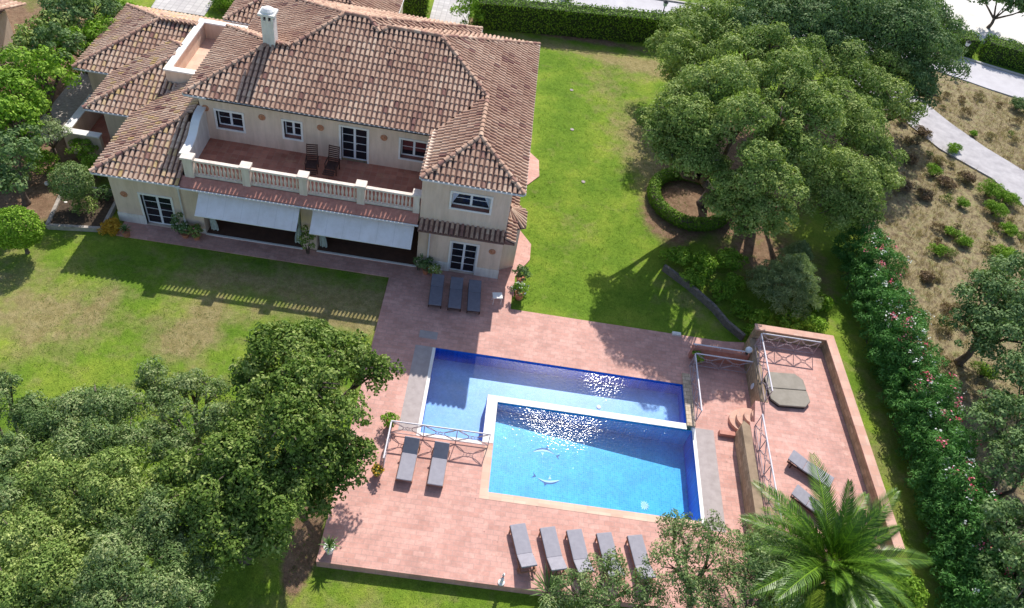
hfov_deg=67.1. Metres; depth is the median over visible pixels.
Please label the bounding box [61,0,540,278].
villa
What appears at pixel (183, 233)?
potted plant
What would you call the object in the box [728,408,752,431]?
curved steps
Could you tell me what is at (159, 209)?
garden door
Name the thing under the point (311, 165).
deck chair
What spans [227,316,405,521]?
broadleaf oak
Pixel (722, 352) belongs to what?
wall
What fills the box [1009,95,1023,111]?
field shrub
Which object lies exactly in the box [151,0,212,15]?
driveway
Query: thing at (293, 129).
window
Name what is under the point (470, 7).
shrub
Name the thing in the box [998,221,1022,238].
field shrub
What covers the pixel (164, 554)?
olive tree
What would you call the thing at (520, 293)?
potted plant
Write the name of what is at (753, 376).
terrace retaining wall
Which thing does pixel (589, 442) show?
swimming pool
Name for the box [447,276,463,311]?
sun lounger
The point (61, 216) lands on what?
flower bed
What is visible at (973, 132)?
field shrub
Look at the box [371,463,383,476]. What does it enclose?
potted plant
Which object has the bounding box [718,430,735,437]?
brick kerb
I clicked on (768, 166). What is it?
cork oak
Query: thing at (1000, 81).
road
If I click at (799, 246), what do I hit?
conifer
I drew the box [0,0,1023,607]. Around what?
ground
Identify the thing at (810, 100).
cork oak
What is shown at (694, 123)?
cork oak
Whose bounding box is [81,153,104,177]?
shrub
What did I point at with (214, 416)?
olive tree
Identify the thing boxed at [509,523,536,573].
sun lounger
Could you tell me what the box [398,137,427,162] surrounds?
window
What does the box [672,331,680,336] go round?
stone block
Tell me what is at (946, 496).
oleander hedge
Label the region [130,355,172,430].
olive tree
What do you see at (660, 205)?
ring hedge
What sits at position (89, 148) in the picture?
shrub
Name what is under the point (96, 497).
olive tree
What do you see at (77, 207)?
shrub
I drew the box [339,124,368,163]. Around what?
balcony door
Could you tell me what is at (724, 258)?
ground cover
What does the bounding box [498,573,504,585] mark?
garden statue
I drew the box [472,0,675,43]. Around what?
clipped hedge
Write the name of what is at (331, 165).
deck chair
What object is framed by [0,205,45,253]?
round tree
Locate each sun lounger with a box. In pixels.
[396,436,420,482]
[427,441,449,487]
[428,274,444,308]
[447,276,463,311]
[466,279,481,314]
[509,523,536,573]
[539,526,566,575]
[565,529,593,578]
[595,532,624,581]
[625,534,655,583]
[787,450,833,488]
[790,485,831,519]
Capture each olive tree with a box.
[0,369,43,523]
[0,439,181,546]
[0,487,114,607]
[5,382,190,470]
[71,531,216,607]
[83,483,226,604]
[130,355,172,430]
[132,367,251,455]
[538,546,675,607]
[639,508,735,607]
[676,518,810,607]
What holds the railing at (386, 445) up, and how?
on the pool terrace at (452, 531)
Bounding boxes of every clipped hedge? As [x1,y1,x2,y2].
[403,0,428,16]
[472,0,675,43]
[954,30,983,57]
[978,32,1023,71]
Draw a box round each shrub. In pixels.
[2,169,31,183]
[21,147,59,176]
[64,137,98,162]
[69,195,99,215]
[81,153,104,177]
[90,181,111,201]
[97,216,120,235]
[208,0,234,13]
[449,0,485,24]
[882,567,930,607]
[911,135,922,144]
[925,163,943,176]
[926,243,950,257]
[943,226,958,237]
[947,142,962,154]
[955,230,973,247]
[956,196,970,207]
[968,361,999,380]
[969,130,977,136]
[975,178,1006,199]
[983,199,1009,217]
[990,244,1016,260]
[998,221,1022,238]
[1000,189,1021,206]
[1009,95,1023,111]
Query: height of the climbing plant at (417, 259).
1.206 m
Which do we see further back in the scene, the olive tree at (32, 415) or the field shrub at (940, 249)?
the field shrub at (940, 249)
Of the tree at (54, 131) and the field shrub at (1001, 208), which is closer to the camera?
the tree at (54, 131)
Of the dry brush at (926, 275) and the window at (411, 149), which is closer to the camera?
the window at (411, 149)
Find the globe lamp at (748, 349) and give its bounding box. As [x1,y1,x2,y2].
[745,346,752,354]
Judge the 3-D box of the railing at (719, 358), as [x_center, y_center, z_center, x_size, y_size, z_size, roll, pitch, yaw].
[10.052,2.859,37.056,2.790,0.980,0.061,9,47,-3]
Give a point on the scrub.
(1018, 121)
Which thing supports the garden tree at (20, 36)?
on the ground at (32, 278)
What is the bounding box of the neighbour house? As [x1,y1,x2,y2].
[0,0,26,65]
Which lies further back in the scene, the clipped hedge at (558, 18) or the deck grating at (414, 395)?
the clipped hedge at (558, 18)
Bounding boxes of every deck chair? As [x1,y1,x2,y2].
[304,143,318,174]
[322,145,339,176]
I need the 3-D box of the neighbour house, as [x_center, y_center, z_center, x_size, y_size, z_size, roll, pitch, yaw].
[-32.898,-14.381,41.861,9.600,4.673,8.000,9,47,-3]
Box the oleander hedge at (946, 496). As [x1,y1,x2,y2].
[829,218,1023,607]
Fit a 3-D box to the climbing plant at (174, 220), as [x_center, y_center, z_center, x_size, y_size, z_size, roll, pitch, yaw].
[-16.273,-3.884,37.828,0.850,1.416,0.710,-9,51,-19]
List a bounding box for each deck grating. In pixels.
[398,345,432,431]
[695,428,725,531]
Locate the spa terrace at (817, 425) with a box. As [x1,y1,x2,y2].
[748,339,884,557]
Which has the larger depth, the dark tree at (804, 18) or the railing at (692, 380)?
the dark tree at (804, 18)
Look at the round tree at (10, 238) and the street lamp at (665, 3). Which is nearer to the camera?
the round tree at (10, 238)
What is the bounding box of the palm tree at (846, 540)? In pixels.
[717,452,932,607]
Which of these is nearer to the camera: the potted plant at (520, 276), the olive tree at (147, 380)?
the olive tree at (147, 380)
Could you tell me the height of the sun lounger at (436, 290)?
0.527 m
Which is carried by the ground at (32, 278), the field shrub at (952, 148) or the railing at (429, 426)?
the field shrub at (952, 148)
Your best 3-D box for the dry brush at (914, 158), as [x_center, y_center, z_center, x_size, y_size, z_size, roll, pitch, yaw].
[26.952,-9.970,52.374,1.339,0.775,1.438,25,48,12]
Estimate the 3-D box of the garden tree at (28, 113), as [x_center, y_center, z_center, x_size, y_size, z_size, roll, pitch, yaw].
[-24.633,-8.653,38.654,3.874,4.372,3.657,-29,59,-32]
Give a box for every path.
[30,71,92,140]
[854,77,1023,206]
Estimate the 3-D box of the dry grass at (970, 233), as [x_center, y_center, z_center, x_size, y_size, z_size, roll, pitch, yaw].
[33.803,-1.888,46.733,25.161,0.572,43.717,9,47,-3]
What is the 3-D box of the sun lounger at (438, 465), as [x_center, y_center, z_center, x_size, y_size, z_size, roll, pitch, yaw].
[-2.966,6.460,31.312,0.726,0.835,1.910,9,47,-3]
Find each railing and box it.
[383,421,391,467]
[391,420,490,446]
[689,353,702,422]
[691,353,752,373]
[754,333,772,402]
[754,414,781,527]
[756,333,820,354]
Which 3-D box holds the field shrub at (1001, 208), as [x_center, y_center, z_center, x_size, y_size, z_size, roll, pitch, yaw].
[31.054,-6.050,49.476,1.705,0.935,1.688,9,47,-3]
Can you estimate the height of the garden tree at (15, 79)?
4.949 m
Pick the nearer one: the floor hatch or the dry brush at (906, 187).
the floor hatch
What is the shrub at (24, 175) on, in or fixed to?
on the ground at (32, 278)
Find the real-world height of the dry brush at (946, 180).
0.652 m
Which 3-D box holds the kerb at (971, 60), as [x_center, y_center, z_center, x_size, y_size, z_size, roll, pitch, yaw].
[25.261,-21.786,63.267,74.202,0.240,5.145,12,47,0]
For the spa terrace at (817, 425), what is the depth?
34.28 m
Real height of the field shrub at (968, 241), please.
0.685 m
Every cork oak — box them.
[632,53,777,208]
[699,135,818,239]
[715,19,854,158]
[781,89,909,231]
[815,38,929,146]
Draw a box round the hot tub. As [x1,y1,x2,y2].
[764,372,809,408]
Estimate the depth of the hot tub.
35.56 m
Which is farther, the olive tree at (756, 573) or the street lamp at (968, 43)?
the street lamp at (968, 43)
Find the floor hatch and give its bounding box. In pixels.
[419,330,437,339]
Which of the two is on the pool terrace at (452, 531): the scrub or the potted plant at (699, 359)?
the potted plant at (699, 359)
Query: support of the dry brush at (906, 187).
on the ground at (32, 278)
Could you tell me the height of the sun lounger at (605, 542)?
0.669 m
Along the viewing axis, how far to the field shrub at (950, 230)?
47.25 m
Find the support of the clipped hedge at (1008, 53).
on the ground at (32, 278)
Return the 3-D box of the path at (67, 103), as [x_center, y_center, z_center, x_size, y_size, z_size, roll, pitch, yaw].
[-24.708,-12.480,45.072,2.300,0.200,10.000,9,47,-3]
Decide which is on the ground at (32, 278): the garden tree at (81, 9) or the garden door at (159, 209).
the garden tree at (81, 9)
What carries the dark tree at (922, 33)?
on the ground at (32, 278)
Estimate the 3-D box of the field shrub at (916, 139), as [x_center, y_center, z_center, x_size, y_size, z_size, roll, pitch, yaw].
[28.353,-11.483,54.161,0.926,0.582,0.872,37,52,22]
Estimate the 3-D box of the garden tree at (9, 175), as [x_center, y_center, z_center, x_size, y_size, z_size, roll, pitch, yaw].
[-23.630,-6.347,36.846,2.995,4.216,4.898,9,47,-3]
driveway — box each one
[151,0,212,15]
[430,0,469,24]
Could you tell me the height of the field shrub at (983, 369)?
0.783 m
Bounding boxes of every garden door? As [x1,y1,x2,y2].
[137,192,177,224]
[447,240,479,274]
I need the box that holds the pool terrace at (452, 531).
[116,153,758,607]
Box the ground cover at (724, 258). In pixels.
[658,245,834,335]
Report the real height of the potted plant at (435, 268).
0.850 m
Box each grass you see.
[878,80,1023,545]
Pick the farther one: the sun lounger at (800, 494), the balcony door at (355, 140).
the balcony door at (355, 140)
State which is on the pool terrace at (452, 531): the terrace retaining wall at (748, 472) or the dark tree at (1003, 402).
the terrace retaining wall at (748, 472)
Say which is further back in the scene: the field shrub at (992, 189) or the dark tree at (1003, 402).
the field shrub at (992, 189)
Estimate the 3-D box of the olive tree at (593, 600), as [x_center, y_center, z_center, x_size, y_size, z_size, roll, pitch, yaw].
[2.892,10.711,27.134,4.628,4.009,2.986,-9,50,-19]
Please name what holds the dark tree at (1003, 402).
on the ground at (32, 278)
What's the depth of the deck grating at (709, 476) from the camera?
33.28 m
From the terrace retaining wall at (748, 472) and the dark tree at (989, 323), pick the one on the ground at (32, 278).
the dark tree at (989, 323)
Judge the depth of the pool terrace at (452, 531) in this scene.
32.65 m
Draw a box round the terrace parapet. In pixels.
[744,324,904,561]
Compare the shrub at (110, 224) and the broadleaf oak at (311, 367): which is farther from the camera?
the shrub at (110, 224)
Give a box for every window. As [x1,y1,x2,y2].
[213,108,245,133]
[281,118,303,141]
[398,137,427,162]
[449,190,493,214]
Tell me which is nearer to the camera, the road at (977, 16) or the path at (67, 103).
the path at (67, 103)
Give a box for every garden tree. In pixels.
[0,8,78,94]
[0,44,84,128]
[0,88,51,162]
[0,123,52,205]
[29,0,122,73]
[53,0,136,58]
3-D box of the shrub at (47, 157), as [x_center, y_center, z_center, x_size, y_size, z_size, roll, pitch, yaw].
[-23.835,-7.160,39.248,2.044,1.569,1.637,40,53,24]
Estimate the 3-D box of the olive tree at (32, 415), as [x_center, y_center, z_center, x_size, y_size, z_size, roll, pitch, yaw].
[-14.409,5.146,27.514,6.312,5.123,4.013,-4,49,-14]
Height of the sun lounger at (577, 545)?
0.669 m
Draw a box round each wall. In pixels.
[662,264,745,340]
[688,343,749,366]
[734,421,765,538]
[742,338,767,406]
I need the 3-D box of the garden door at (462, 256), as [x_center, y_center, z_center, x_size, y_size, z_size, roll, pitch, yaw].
[-2.434,-2.346,38.571,1.480,2.100,0.195,9,47,-3]
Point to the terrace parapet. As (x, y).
(870, 472)
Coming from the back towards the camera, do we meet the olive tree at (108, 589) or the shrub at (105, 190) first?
the shrub at (105, 190)
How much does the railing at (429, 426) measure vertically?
0.980 m
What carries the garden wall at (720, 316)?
on the ground at (32, 278)
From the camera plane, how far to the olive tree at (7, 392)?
25.07 m
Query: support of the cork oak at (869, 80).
on the ground at (32, 278)
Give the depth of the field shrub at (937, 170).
51.53 m
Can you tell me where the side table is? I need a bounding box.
[492,292,502,304]
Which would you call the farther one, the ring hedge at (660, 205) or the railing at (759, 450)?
the ring hedge at (660, 205)
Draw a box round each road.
[530,0,1023,99]
[931,0,1023,43]
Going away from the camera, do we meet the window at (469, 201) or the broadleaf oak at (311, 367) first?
the broadleaf oak at (311, 367)
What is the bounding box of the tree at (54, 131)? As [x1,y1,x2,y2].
[16,114,72,163]
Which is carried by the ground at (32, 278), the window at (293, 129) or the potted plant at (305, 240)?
the potted plant at (305, 240)
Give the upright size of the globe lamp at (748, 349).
0.453 m
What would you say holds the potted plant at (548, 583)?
on the pool terrace at (452, 531)
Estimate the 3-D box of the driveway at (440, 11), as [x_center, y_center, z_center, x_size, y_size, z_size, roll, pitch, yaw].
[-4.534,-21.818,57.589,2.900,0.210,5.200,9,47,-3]
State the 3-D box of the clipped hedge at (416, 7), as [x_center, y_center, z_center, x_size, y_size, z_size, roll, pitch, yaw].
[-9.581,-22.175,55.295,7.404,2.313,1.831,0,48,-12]
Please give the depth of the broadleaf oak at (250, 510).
24.04 m
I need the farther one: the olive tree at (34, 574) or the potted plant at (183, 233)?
the potted plant at (183, 233)
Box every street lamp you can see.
[663,0,668,10]
[952,40,970,66]
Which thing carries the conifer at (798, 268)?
on the ground at (32, 278)
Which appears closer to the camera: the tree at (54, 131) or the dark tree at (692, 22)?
the tree at (54, 131)
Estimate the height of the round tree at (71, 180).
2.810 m
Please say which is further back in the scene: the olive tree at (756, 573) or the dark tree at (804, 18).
the dark tree at (804, 18)
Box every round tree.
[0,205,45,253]
[47,160,95,206]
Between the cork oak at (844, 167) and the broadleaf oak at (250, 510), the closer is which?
the broadleaf oak at (250, 510)
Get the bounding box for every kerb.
[658,0,1023,76]
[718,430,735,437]
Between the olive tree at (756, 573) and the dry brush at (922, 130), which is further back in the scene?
the dry brush at (922, 130)
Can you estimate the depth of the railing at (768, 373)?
35.79 m
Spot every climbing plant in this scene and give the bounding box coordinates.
[170,212,186,234]
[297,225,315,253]
[413,253,422,270]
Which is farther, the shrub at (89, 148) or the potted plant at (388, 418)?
the shrub at (89, 148)
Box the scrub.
[897,90,1023,447]
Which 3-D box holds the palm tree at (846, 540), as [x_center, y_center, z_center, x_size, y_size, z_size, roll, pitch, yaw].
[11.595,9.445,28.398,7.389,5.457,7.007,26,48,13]
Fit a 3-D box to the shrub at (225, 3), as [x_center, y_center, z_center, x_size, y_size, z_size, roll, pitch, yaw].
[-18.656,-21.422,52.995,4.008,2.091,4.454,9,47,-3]
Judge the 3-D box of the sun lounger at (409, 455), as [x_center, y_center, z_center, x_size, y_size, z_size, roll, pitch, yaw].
[-4.188,6.250,31.263,0.726,0.835,1.910,10,47,-2]
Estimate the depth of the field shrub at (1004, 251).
46.26 m
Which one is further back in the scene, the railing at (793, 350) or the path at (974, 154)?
the path at (974, 154)
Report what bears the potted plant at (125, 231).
on the pool terrace at (452, 531)
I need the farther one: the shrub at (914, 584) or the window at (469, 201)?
the window at (469, 201)
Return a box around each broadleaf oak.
[153,393,313,572]
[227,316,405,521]
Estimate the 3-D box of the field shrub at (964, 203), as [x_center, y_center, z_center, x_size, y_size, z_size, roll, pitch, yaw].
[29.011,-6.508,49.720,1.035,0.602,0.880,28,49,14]
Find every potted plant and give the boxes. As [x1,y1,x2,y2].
[118,224,131,237]
[174,223,192,238]
[187,224,203,239]
[319,535,340,554]
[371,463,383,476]
[380,411,399,427]
[416,256,434,274]
[427,262,442,276]
[510,281,529,300]
[512,264,532,282]
[524,564,573,607]
[692,351,704,362]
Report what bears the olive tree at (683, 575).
on the ground at (32, 278)
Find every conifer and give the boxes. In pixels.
[745,252,823,320]
[774,239,814,265]
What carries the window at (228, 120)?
in the villa
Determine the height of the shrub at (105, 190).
0.798 m
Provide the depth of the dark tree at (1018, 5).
66.78 m
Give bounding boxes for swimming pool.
[416,347,704,527]
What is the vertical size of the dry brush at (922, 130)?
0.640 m
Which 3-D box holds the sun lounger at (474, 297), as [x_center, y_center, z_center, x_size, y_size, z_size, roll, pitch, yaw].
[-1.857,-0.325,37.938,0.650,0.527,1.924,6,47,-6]
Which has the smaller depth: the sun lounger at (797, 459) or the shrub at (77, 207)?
the sun lounger at (797, 459)
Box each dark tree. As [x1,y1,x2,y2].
[643,0,764,85]
[720,0,892,101]
[841,0,971,109]
[937,250,1023,366]
[961,349,1023,607]
[967,0,1023,28]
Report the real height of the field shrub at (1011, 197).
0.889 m
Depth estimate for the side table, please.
37.93 m
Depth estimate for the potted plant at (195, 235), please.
37.79 m
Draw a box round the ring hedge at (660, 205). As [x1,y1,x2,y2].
[647,167,733,231]
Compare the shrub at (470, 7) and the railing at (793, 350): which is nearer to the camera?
the railing at (793, 350)
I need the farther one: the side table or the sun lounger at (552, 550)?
the side table
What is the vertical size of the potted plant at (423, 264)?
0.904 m
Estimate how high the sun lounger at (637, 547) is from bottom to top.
0.669 m
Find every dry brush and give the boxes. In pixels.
[897,176,916,192]
[901,149,918,164]
[913,124,932,137]
[917,188,934,200]
[920,270,935,281]
[936,175,959,189]
[957,170,975,182]
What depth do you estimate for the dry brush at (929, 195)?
49.62 m
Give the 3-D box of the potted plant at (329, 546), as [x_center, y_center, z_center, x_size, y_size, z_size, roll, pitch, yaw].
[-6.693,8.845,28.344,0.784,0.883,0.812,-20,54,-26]
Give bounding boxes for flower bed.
[45,184,116,231]
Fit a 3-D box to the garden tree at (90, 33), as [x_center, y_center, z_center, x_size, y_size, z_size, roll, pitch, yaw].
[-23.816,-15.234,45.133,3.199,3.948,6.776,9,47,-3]
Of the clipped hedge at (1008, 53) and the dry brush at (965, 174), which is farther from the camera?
the clipped hedge at (1008, 53)

